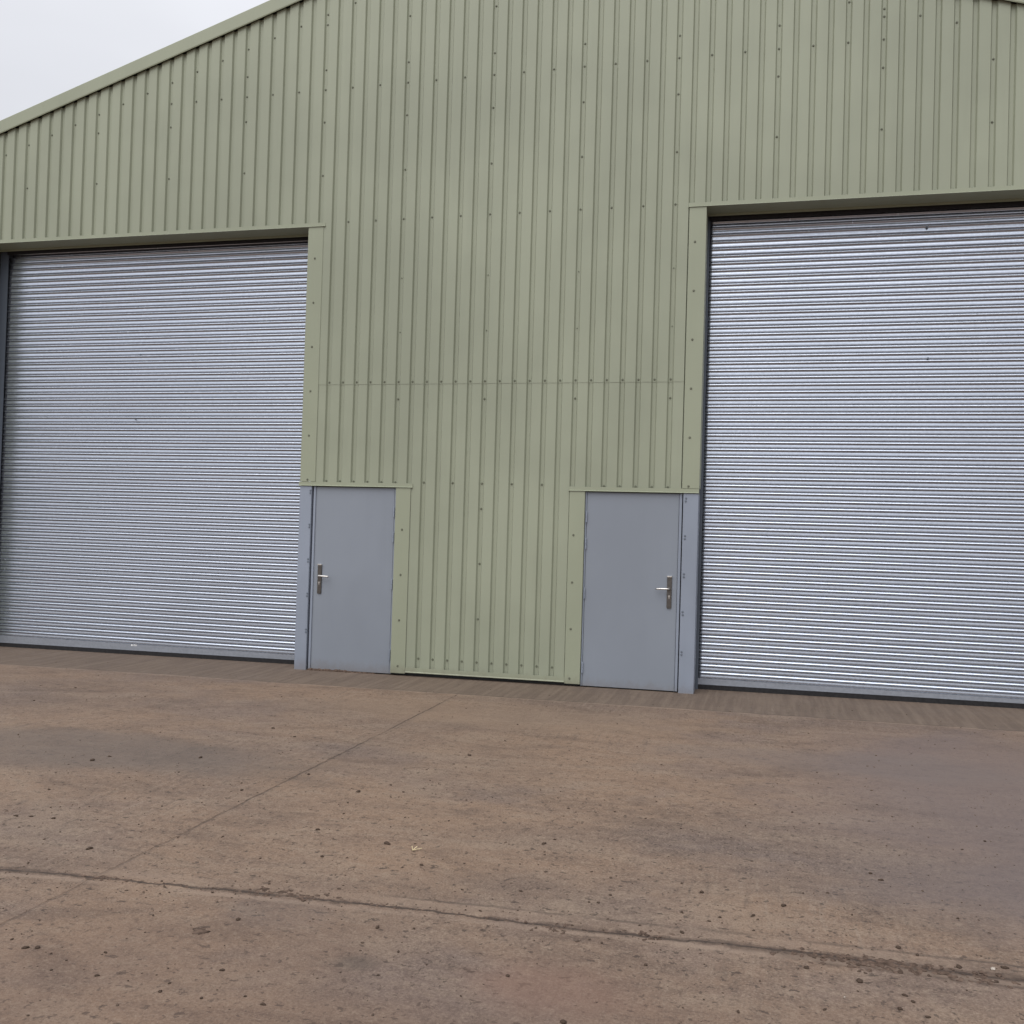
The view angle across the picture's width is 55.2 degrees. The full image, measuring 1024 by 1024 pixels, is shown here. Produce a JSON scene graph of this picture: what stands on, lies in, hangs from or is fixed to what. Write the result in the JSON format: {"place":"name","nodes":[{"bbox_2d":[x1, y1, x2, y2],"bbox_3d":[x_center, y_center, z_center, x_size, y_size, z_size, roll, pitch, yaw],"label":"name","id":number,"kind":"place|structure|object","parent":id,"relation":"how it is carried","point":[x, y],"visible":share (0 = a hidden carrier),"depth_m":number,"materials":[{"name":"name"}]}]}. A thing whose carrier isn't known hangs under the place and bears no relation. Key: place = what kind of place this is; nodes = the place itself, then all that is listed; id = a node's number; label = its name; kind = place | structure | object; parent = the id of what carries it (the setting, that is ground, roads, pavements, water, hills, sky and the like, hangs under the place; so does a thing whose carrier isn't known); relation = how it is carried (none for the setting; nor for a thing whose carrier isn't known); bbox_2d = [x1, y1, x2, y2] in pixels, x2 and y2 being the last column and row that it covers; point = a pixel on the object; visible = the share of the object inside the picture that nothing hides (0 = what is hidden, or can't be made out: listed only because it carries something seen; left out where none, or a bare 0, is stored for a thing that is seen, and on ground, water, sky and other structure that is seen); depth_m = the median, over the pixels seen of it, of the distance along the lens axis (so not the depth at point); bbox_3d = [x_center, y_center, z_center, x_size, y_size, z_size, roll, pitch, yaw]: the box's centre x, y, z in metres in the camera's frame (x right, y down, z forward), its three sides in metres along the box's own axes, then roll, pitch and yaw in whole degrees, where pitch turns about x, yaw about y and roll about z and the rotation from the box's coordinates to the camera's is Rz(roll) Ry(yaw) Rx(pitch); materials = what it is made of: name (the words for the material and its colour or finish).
{"place":"outdoors","nodes":[
{"label":"outdoors","id":0,"kind":"place"},
{"bbox_2d":[0,0,268,120],"label":"sky","id":1,"kind":"structure","parent":0,"point":[49,48],"materials":[{"name":"white"}]},
{"bbox_2d":[307,668,374,673],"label":"packed mud","id":2,"kind":"structure","parent":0,"point":[335,670],"depth_m":10.94,"materials":[{"name":"brown soil"}]},
{"bbox_2d":[0,646,1023,1023],"bbox_3d":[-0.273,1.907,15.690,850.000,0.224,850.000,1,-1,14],"label":"ground","id":3,"kind":"structure","parent":0,"point":[734,740],"depth_m":4.97,"materials":[{"name":"concrete"}]},
{"bbox_2d":[192,927,210,934],"bbox_3d":[-1.238,1.669,3.891,0.074,0.008,0.088,2,-1,-27],"label":"mud pat","id":4,"kind":"object","parent":3,"relation":"on","point":[198,931],"visible":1,"depth_m":3.89,"materials":[{"name":"brown soil"}]},
{"bbox_2d":[0,672,1022,1023],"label":"grit","id":5,"kind":"object","parent":3,"relation":"on","point":[498,870],"visible":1,"depth_m":4.57,"materials":[{"name":"brown gravel"}]},
{"bbox_2d":[0,0,1023,708],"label":"steel shed","id":6,"kind":"structure","parent":3,"relation":"on","point":[658,344],"depth_m":10.48,"materials":[{"name":"green metal"}]},
{"bbox_2d":[308,486,395,673],"bbox_3d":[-1.795,0.752,10.942,0.994,2.062,0.128,1,-1,14],"label":"door","id":7,"kind":"structure","parent":6,"relation":"in","point":[351,594],"depth_m":10.95,"materials":[{"name":"blue paint"}]},
{"bbox_2d":[580,492,682,691],"bbox_3d":[1.232,0.816,10.159,1.006,2.037,0.128,1,-1,14],"label":"door","id":8,"kind":"structure","parent":6,"relation":"in","point":[632,574],"depth_m":10.17,"materials":[{"name":"blue paint"}]},
{"bbox_2d":[70,874,1020,988],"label":"joint mud","id":9,"kind":"structure","parent":3,"relation":"on","point":[881,962],"depth_m":3.75,"materials":[{"name":"brown soil"}]}
]}

